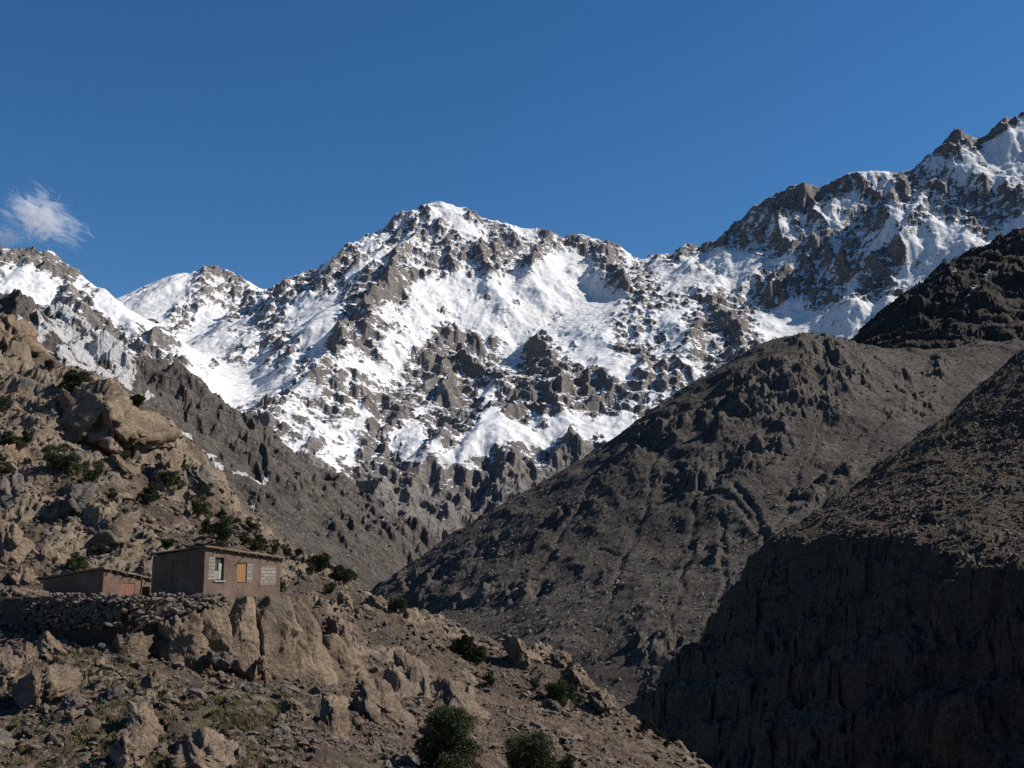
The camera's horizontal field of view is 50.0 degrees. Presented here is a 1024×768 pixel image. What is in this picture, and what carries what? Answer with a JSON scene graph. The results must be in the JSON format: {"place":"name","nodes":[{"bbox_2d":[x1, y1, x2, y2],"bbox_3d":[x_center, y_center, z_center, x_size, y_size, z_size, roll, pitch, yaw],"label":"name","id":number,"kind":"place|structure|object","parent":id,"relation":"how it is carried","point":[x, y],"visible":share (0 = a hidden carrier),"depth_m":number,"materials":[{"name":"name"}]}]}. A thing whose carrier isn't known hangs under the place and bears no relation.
{"place":"outdoors","nodes":[
{"label":"outdoors","id":0,"kind":"place"},
{"bbox_2d":[0,288,440,590],"bbox_3d":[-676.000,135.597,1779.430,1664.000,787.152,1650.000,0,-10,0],"label":"ridge hill","id":1,"kind":"structure","parent":0,"point":[67,336],"depth_m":1748.36,"materials":[{"name":"stone"}]},
{"bbox_2d":[120,385,436,591],"bbox_3d":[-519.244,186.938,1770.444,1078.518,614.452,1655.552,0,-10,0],"label":"scree stones","id":2,"kind":"object","parent":1,"relation":"on","point":[248,450],"visible":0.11,"depth_m":1706.65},
{"bbox_2d":[0,337,711,767],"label":"hillside","id":3,"kind":"structure","parent":0,"point":[38,383],"depth_m":71.95,"materials":[{"name":"stone"}]},
{"bbox_2d":[0,398,11,411],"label":"juniper bush","id":4,"kind":"object","parent":3,"relation":"on","point":[4,404],"visible":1,"depth_m":109.52,"materials":[{"name":"green plant"}]},
{"bbox_2d":[0,457,13,473],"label":"juniper bush","id":5,"kind":"object","parent":3,"relation":"on","point":[6,469],"visible":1,"depth_m":93.61,"materials":[{"name":"green plant"}]},
{"bbox_2d":[0,443,22,469],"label":"outcrop","id":6,"kind":"object","parent":3,"relation":"on","point":[9,452],"visible":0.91,"depth_m":94.83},
{"bbox_2d":[0,645,23,686],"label":"boulder","id":7,"kind":"object","parent":3,"relation":"on","point":[10,665],"visible":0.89,"depth_m":48.50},
{"bbox_2d":[0,430,26,448],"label":"juniper bush","id":8,"kind":"object","parent":3,"relation":"on","point":[6,438],"visible":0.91,"depth_m":97.01,"materials":[{"name":"green plant"}]},
{"bbox_2d":[0,470,31,508],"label":"outcrop","id":9,"kind":"object","parent":3,"relation":"on","point":[11,483],"visible":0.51,"depth_m":90.47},
{"bbox_2d":[0,519,35,564],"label":"boulder","id":10,"kind":"object","parent":3,"relation":"on","point":[16,546],"visible":0.84,"depth_m":73.67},
{"bbox_2d":[0,313,45,355],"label":"outcrop","id":11,"kind":"object","parent":3,"relation":"on","point":[22,329],"visible":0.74,"depth_m":124.25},
{"bbox_2d":[9,565,39,587],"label":"boulder","id":12,"kind":"object","parent":3,"relation":"on","point":[25,576],"visible":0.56,"depth_m":70.99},
{"bbox_2d":[0,586,49,615],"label":"boulder","id":13,"kind":"object","parent":3,"relation":"on","point":[6,591],"visible":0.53,"depth_m":61.93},
{"bbox_2d":[21,427,35,447],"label":"juniper bush","id":14,"kind":"object","parent":3,"relation":"on","point":[27,434],"visible":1,"depth_m":98.46,"materials":[{"name":"green plant"}]},
{"bbox_2d":[13,641,45,666],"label":"rock slab","id":15,"kind":"object","parent":3,"relation":"on","point":[27,652],"visible":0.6,"depth_m":51.36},
{"bbox_2d":[11,663,83,710],"bbox_3d":[-19.040,12.597,45.146,2.585,2.117,3.200,6,-12,-31],"label":"boulder","id":16,"kind":"object","parent":3,"relation":"on","point":[35,688],"visible":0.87,"depth_m":44.67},
{"bbox_2d":[26,547,70,566],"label":"boulder","id":17,"kind":"object","parent":3,"relation":"on","point":[54,556],"visible":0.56,"depth_m":73.75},
{"bbox_2d":[44,359,54,368],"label":"juniper bush","id":18,"kind":"object","parent":3,"relation":"on","point":[50,363],"visible":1,"depth_m":119.04,"materials":[{"name":"green plant"}]},
{"bbox_2d":[37,631,66,660],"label":"rock slab","id":19,"kind":"object","parent":3,"relation":"on","point":[49,645],"visible":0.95,"depth_m":51.93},
{"bbox_2d":[52,711,64,719],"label":"boulder","id":20,"kind":"object","parent":3,"relation":"on","point":[57,714],"visible":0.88,"depth_m":41.71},
{"bbox_2d":[40,443,82,474],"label":"juniper bush","id":21,"kind":"object","parent":3,"relation":"on","point":[55,459],"visible":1,"depth_m":95.53,"materials":[{"name":"green plant"}]},
{"bbox_2d":[60,690,86,711],"bbox_3d":[-17.304,12.602,43.098,1.068,1.059,1.021,0,-10,0],"label":"boulder","id":22,"kind":"object","parent":3,"relation":"on","point":[73,700],"visible":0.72,"depth_m":43.02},
{"bbox_2d":[67,710,84,719],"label":"boulder","id":23,"kind":"object","parent":3,"relation":"on","point":[72,714],"visible":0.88,"depth_m":41.45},
{"bbox_2d":[58,481,95,516],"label":"outcrop","id":24,"kind":"object","parent":3,"relation":"on","point":[79,497],"visible":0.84,"depth_m":87.86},
{"bbox_2d":[65,552,88,570],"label":"juniper bush","id":25,"kind":"object","parent":3,"relation":"on","point":[76,560],"visible":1,"depth_m":73.09,"materials":[{"name":"green plant"}]},
{"bbox_2d":[84,707,95,715],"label":"boulder","id":26,"kind":"object","parent":3,"relation":"on","point":[89,711],"visible":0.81,"depth_m":41.84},
{"bbox_2d":[76,460,104,483],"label":"juniper bush","id":27,"kind":"object","parent":3,"relation":"on","point":[88,475],"visible":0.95,"depth_m":92.88,"materials":[{"name":"green plant"}]},
{"bbox_2d":[89,719,102,730],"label":"boulder","id":28,"kind":"object","parent":3,"relation":"on","point":[97,724],"visible":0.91,"depth_m":40.72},
{"bbox_2d":[41,567,151,596],"bbox_3d":[-24.998,12.201,66.286,5.873,2.204,3.737,-6,-12,31],"label":"adobe hut","id":29,"kind":"object","parent":3,"relation":"on","point":[103,580],"visible":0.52,"depth_m":64.69,"materials":[{"name":"brown soil"}]},
{"bbox_2d":[120,584,134,595],"bbox_3d":[-22.748,12.201,64.862,0.055,0.801,1.028,-6,-12,31],"label":"door","id":30,"kind":"structure","parent":29,"relation":"in","point":[124,588],"depth_m":64.84,"materials":[{"name":"red paint"}]},
{"bbox_2d":[96,684,124,704],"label":"rock slab","id":31,"kind":"object","parent":3,"relation":"on","point":[114,692],"visible":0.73,"depth_m":43.61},
{"bbox_2d":[105,488,117,501],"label":"juniper bush","id":32,"kind":"object","parent":3,"relation":"on","point":[112,494],"visible":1,"depth_m":89.52,"materials":[{"name":"green plant"}]},
{"bbox_2d":[87,509,140,553],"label":"outcrop","id":33,"kind":"object","parent":3,"relation":"on","point":[111,532],"visible":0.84,"depth_m":79.96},
{"bbox_2d":[56,377,181,454],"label":"outcrop","id":34,"kind":"object","parent":3,"relation":"on","point":[105,417],"visible":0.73,"depth_m":107.62,"materials":[{"name":"stone"}]},
{"bbox_2d":[58,369,94,390],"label":"juniper bush","id":35,"kind":"object","parent":34,"relation":"on","point":[71,376],"visible":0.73,"depth_m":115.26,"materials":[{"name":"green plant"}]},
{"bbox_2d":[103,454,140,479],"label":"outcrop","id":36,"kind":"object","parent":3,"relation":"on","point":[117,461],"visible":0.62,"depth_m":98.66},
{"bbox_2d":[0,592,246,681],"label":"stone wall","id":37,"kind":"structure","parent":3,"relation":"on","point":[93,602],"depth_m":56.51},
{"bbox_2d":[117,656,130,663],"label":"boulder","id":38,"kind":"object","parent":3,"relation":"on","point":[122,658],"visible":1,"depth_m":51.38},
{"bbox_2d":[118,450,130,460],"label":"juniper bush","id":39,"kind":"object","parent":3,"relation":"on","point":[125,455],"visible":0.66,"depth_m":103.91,"materials":[{"name":"green plant"}]},
{"bbox_2d":[111,631,153,660],"bbox_3d":[-18.661,12.980,53.372,2.255,1.847,1.823,0,-10,0],"label":"boulder","id":40,"kind":"object","parent":3,"relation":"on","point":[138,645],"visible":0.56,"depth_m":53.21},
{"bbox_2d":[109,724,157,767],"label":"boulder","id":41,"kind":"object","parent":3,"relation":"on","point":[133,749],"visible":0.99,"depth_m":36.74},
{"bbox_2d":[130,394,145,406],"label":"juniper bush","id":42,"kind":"object","parent":3,"relation":"on","point":[138,400],"visible":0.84,"depth_m":116.09,"materials":[{"name":"green plant"}]},
{"bbox_2d":[135,560,152,576],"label":"boulder","id":43,"kind":"object","parent":3,"relation":"on","point":[144,568],"visible":0.54,"depth_m":71.92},
{"bbox_2d":[123,700,165,736],"bbox_3d":[-13.613,12.633,40.630,1.710,1.734,1.984,0,-10,0],"label":"rock slab","id":44,"kind":"object","parent":3,"relation":"on","point":[141,714],"visible":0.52,"depth_m":40.64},
{"bbox_2d":[135,482,161,503],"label":"juniper bush","id":45,"kind":"object","parent":3,"relation":"on","point":[150,493],"visible":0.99,"depth_m":92.97,"materials":[{"name":"green plant"}]},
{"bbox_2d":[0,626,301,767],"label":"grass","id":46,"kind":"structure","parent":3,"relation":"on","point":[246,720],"depth_m":42.63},
{"bbox_2d":[140,667,165,691],"bbox_3d":[-15.060,12.438,45.860,1.076,1.120,1.174,0,-10,0],"label":"boulder","id":47,"kind":"object","parent":3,"relation":"on","point":[154,678],"visible":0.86,"depth_m":45.74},
{"bbox_2d":[149,448,182,484],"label":"outcrop","id":48,"kind":"object","parent":3,"relation":"on","point":[172,458],"visible":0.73,"depth_m":105.09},
{"bbox_2d":[161,538,174,546],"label":"juniper bush","id":49,"kind":"object","parent":3,"relation":"on","point":[167,542],"visible":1,"depth_m":79.97,"materials":[{"name":"green plant"}]},
{"bbox_2d":[161,443,178,452],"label":"outcrop","id":50,"kind":"object","parent":3,"relation":"on","point":[171,445],"visible":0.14,"depth_m":111.89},
{"bbox_2d":[158,471,186,488],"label":"juniper bush","id":51,"kind":"object","parent":3,"relation":"on","point":[171,478],"visible":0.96,"depth_m":102.20,"materials":[{"name":"green plant"}]},
{"bbox_2d":[153,609,212,671],"bbox_3d":[-16.997,13.370,56.436,3.363,3.745,3.215,5,-11,-24],"label":"boulder","id":52,"kind":"object","parent":3,"relation":"on","point":[184,640],"visible":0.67,"depth_m":55.46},
{"bbox_2d":[185,463,215,497],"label":"outcrop","id":53,"kind":"object","parent":3,"relation":"on","point":[201,479],"visible":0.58,"depth_m":104.59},
{"bbox_2d":[188,494,212,519],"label":"juniper bush","id":54,"kind":"object","parent":3,"relation":"on","point":[203,509],"visible":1,"depth_m":99.10,"materials":[{"name":"green plant"}]},
{"bbox_2d":[169,726,238,767],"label":"boulder","id":55,"kind":"object","parent":3,"relation":"on","point":[204,747],"visible":0.91,"depth_m":37.90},
{"bbox_2d":[198,518,213,534],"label":"juniper bush","id":56,"kind":"object","parent":3,"relation":"on","point":[207,526],"visible":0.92,"depth_m":83.25,"materials":[{"name":"green plant"}]},
{"bbox_2d":[197,602,232,654],"bbox_3d":[-15.696,12.843,57.734,2.015,2.951,1.761,3,-11,-16],"label":"rock slab","id":57,"kind":"object","parent":3,"relation":"on","point":[216,632],"visible":0.61,"depth_m":57.11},
{"bbox_2d":[150,545,285,597],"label":"adobe house","id":58,"kind":"structure","parent":3,"relation":"on","point":[228,572],"depth_m":60.61,"materials":[{"name":"brown soil"}]},
{"bbox_2d":[213,557,225,581],"bbox_3d":[-16.056,10.166,60.148,0.240,1.320,0.853,-6,-12,29],"label":"window","id":59,"kind":"structure","parent":58,"relation":"in","point":[218,561],"depth_m":60.21,"materials":[{"name":"white glass"}]},
{"bbox_2d":[204,650,236,670],"bbox_3d":[-14.725,13.883,55.087,1.702,1.022,1.317,0,-10,0],"label":"boulder","id":60,"kind":"object","parent":3,"relation":"on","point":[218,661],"visible":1,"depth_m":54.84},
{"bbox_2d":[212,515,234,543],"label":"juniper bush","id":61,"kind":"object","parent":3,"relation":"on","point":[223,532],"visible":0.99,"depth_m":81.54,"materials":[{"name":"green plant"}]},
{"bbox_2d":[235,745,247,760],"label":"boulder","id":62,"kind":"object","parent":3,"relation":"on","point":[240,750],"visible":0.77,"depth_m":38.29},
{"bbox_2d":[238,533,250,544],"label":"juniper bush","id":63,"kind":"object","parent":3,"relation":"on","point":[243,538],"visible":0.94,"depth_m":88.79,"materials":[{"name":"green plant"}]},
{"bbox_2d":[229,595,261,680],"bbox_3d":[-14.509,13.609,58.873,2.347,4.524,2.784,0,-10,0],"label":"rock slab","id":64,"kind":"object","parent":3,"relation":"on","point":[245,651],"visible":0.69,"depth_m":58.17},
{"bbox_2d":[245,517,262,532],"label":"juniper bush","id":65,"kind":"object","parent":3,"relation":"on","point":[252,526],"visible":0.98,"depth_m":102.96,"materials":[{"name":"green plant"}]},
{"bbox_2d":[248,534,268,550],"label":"juniper bush","id":66,"kind":"object","parent":3,"relation":"on","point":[259,539],"visible":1,"depth_m":87.63,"materials":[{"name":"green plant"}]},
{"bbox_2d":[256,655,268,675],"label":"boulder","id":67,"kind":"object","parent":3,"relation":"on","point":[262,666],"visible":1,"depth_m":57.51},
{"bbox_2d":[272,539,279,554],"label":"juniper bush","id":68,"kind":"object","parent":3,"relation":"on","point":[275,547],"visible":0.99,"depth_m":91.78,"materials":[{"name":"green plant"}]},
{"bbox_2d":[281,544,292,558],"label":"juniper bush","id":69,"kind":"object","parent":3,"relation":"on","point":[286,549],"visible":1,"depth_m":86.19,"materials":[{"name":"green plant"}]},
{"bbox_2d":[259,596,317,682],"bbox_3d":[-12.439,14.648,60.673,3.759,5.796,3.397,4,-11,-19],"label":"rock slab","id":70,"kind":"object","parent":3,"relation":"on","point":[284,649],"visible":0.72,"depth_m":59.81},
{"bbox_2d":[280,696,311,721],"bbox_3d":[-9.349,14.114,47.118,1.438,1.369,1.574,0,-10,0],"label":"boulder","id":71,"kind":"object","parent":3,"relation":"on","point":[291,707],"visible":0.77,"depth_m":46.93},
{"bbox_2d":[255,600,337,686],"bbox_3d":[-13.512,14.597,60.739,7.725,5.273,4.567,0,-10,0],"label":"rock slab","id":72,"kind":"object","parent":3,"relation":"on","point":[323,664],"visible":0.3,"depth_m":60.83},
{"bbox_2d":[291,601,318,657],"bbox_3d":[-11.755,14.136,61.795,1.917,3.790,2.712,0,-10,0],"label":"rock fin","id":73,"kind":"object","parent":3,"relation":"on","point":[306,619],"visible":0.48,"depth_m":61.25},
{"bbox_2d":[305,562,315,574],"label":"juniper bush","id":74,"kind":"object","parent":3,"relation":"on","point":[310,569],"visible":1,"depth_m":82.51,"materials":[{"name":"green plant"}]},
{"bbox_2d":[305,552,331,571],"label":"juniper bush","id":75,"kind":"object","parent":3,"relation":"on","point":[320,562],"visible":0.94,"depth_m":86.67,"materials":[{"name":"green plant"}]},
{"bbox_2d":[321,583,336,596],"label":"juniper bush","id":76,"kind":"object","parent":3,"relation":"on","point":[327,590],"visible":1,"depth_m":79.70,"materials":[{"name":"green plant"}]},
{"bbox_2d":[316,691,350,739],"bbox_3d":[-7.639,14.588,46.985,1.461,2.475,4.619,1,-10,-8],"label":"boulder","id":77,"kind":"object","parent":3,"relation":"on","point":[334,716],"visible":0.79,"depth_m":47.02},
{"bbox_2d":[325,615,352,634],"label":"boulder","id":78,"kind":"object","parent":3,"relation":"on","point":[335,623],"visible":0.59,"depth_m":68.40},
{"bbox_2d":[331,564,358,582],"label":"juniper bush","id":79,"kind":"object","parent":3,"relation":"on","point":[340,573],"visible":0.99,"depth_m":86.31,"materials":[{"name":"green plant"}]},
{"bbox_2d":[336,590,353,608],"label":"boulder","id":80,"kind":"object","parent":3,"relation":"on","point":[344,599],"visible":0.77,"depth_m":78.89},
{"bbox_2d":[322,633,368,684],"bbox_3d":[-9.907,16.203,62.538,3.545,3.931,3.016,0,-10,0],"label":"rock slab","id":81,"kind":"object","parent":3,"relation":"on","point":[348,663],"visible":0.42,"depth_m":62.21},
{"bbox_2d":[0,337,706,767],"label":"scree stones","id":82,"kind":"object","parent":3,"relation":"on","point":[406,760],"visible":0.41,"depth_m":58.39,"materials":[{"name":"stone"}]},
{"bbox_2d":[359,604,372,611],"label":"boulder","id":83,"kind":"object","parent":3,"relation":"on","point":[366,607],"visible":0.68,"depth_m":79.42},
{"bbox_2d":[367,737,381,752],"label":"boulder","id":84,"kind":"object","parent":3,"relation":"on","point":[373,741],"visible":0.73,"depth_m":46.41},
{"bbox_2d":[365,595,387,611],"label":"boulder","id":85,"kind":"object","parent":3,"relation":"on","point":[376,601],"visible":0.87,"depth_m":80.61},
{"bbox_2d":[352,672,417,730],"bbox_3d":[-6.205,15.992,53.213,2.907,3.522,6.250,3,-11,-17],"label":"rock slab","id":86,"kind":"object","parent":3,"relation":"on","point":[377,698],"visible":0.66,"depth_m":53.23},
{"bbox_2d":[387,597,407,612],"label":"juniper bush","id":87,"kind":"object","parent":3,"relation":"on","point":[397,604],"visible":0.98,"depth_m":81.30,"materials":[{"name":"green plant"}]},
{"bbox_2d":[393,650,431,686],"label":"rock slab","id":88,"kind":"object","parent":3,"relation":"on","point":[405,661],"visible":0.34,"depth_m":66.01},
{"bbox_2d":[412,704,483,767],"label":"juniper tree","id":89,"kind":"object","parent":3,"relation":"on","point":[445,736],"visible":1,"depth_m":44.21,"materials":[{"name":"green plant"}]},
{"bbox_2d":[433,675,490,725],"bbox_3d":[-2.883,18.157,61.004,2.997,3.470,6.344,3,-11,-15],"label":"rock slab","id":90,"kind":"object","parent":3,"relation":"on","point":[457,695],"visible":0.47,"depth_m":61.19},
{"bbox_2d":[449,634,477,655],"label":"juniper bush","id":91,"kind":"object","parent":3,"relation":"on","point":[464,643],"visible":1,"depth_m":77.22,"materials":[{"name":"green plant"}]},
{"bbox_2d":[463,667,480,689],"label":"rock slab","id":92,"kind":"object","parent":3,"relation":"on","point":[470,677],"visible":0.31,"depth_m":73.50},
{"bbox_2d":[464,645,487,664],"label":"juniper bush","id":93,"kind":"object","parent":3,"relation":"on","point":[478,655],"visible":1,"depth_m":76.85,"materials":[{"name":"green plant"}]},
{"bbox_2d":[484,670,495,688],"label":"juniper bush","id":94,"kind":"object","parent":3,"relation":"on","point":[490,680],"visible":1,"depth_m":73.07,"materials":[{"name":"green plant"}]},
{"bbox_2d":[501,634,543,670],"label":"boulder","id":95,"kind":"object","parent":3,"relation":"on","point":[519,654],"visible":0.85,"depth_m":78.79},
{"bbox_2d":[503,729,556,767],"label":"juniper tree","id":96,"kind":"object","parent":3,"relation":"on","point":[531,752],"visible":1,"depth_m":49.31,"materials":[{"name":"green plant"}]},
{"bbox_2d":[529,677,539,690],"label":"juniper bush","id":97,"kind":"object","parent":3,"relation":"on","point":[534,683],"visible":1,"depth_m":73.73,"materials":[{"name":"green plant"}]},
{"bbox_2d":[543,699,562,711],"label":"boulder","id":98,"kind":"object","parent":3,"relation":"on","point":[551,704],"visible":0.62,"depth_m":69.87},
{"bbox_2d":[548,649,571,667],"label":"boulder","id":99,"kind":"object","parent":3,"relation":"on","point":[560,658],"visible":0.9,"depth_m":79.30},
{"bbox_2d":[544,678,585,704],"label":"juniper bush","id":100,"kind":"object","parent":3,"relation":"on","point":[559,691],"visible":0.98,"depth_m":71.99,"materials":[{"name":"green plant"}]},
{"bbox_2d":[557,755,576,767],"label":"juniper bush","id":101,"kind":"object","parent":3,"relation":"on","point":[567,763],"visible":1,"depth_m":53.92,"materials":[{"name":"green plant"}]},
{"bbox_2d":[560,667,599,697],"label":"boulder","id":102,"kind":"object","parent":3,"relation":"on","point":[583,684],"visible":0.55,"depth_m":74.36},
{"bbox_2d":[586,690,618,715],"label":"boulder","id":103,"kind":"object","parent":3,"relation":"on","point":[601,701],"visible":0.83,"depth_m":71.94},
{"bbox_2d":[640,716,653,730],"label":"juniper bush","id":104,"kind":"object","parent":3,"relation":"on","point":[646,722],"visible":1,"depth_m":70.42,"materials":[{"name":"green plant"}]},
{"bbox_2d":[654,729,665,738],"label":"juniper bush","id":105,"kind":"object","parent":3,"relation":"on","point":[661,734],"visible":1,"depth_m":69.64,"materials":[{"name":"green plant"}]},
{"bbox_2d":[673,740,689,753],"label":"boulder","id":106,"kind":"object","parent":3,"relation":"on","point":[679,743],"visible":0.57,"depth_m":69.96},
{"bbox_2d":[0,111,1023,539],"bbox_3d":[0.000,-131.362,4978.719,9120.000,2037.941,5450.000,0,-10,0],"label":"snow mountains","id":107,"kind":"structure","parent":0,"point":[440,369],"depth_m":4134.65,"materials":[{"name":"snow"}]},
{"bbox_2d":[0,0,1023,298],"label":"sky","id":108,"kind":"structure","parent":0,"point":[143,142],"materials":[{"name":"blue"}]},
{"bbox_2d":[370,332,1023,706],"bbox_3d":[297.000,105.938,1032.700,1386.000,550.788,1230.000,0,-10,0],"label":"brown hill","id":109,"kind":"structure","parent":0,"point":[715,421],"depth_m":933.17,"materials":[{"name":"stone"}]},
{"bbox_2d":[372,333,1020,701],"bbox_3d":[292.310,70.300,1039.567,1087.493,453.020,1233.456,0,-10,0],"label":"scree stones","id":110,"kind":"object","parent":109,"relation":"on","point":[744,541],"visible":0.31,"depth_m":885.83,"materials":[{"name":"stone"}]},
{"bbox_2d":[623,348,1023,767],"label":"hillside","id":111,"kind":"structure","parent":0,"point":[833,650],"depth_m":244.93,"materials":[{"name":"stone"}]},
{"bbox_2d":[764,352,1023,577],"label":"scree stones","id":112,"kind":"object","parent":111,"relation":"on","point":[962,555],"visible":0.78,"depth_m":314.97,"materials":[{"name":"stone"}]},
{"bbox_2d":[850,228,1023,349],"bbox_3d":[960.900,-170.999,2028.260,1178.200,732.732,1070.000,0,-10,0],"label":"rocky crest","id":113,"kind":"object","parent":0,"point":[973,294],"visible":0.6,"depth_m":1848.63,"materials":[{"name":"stone"}]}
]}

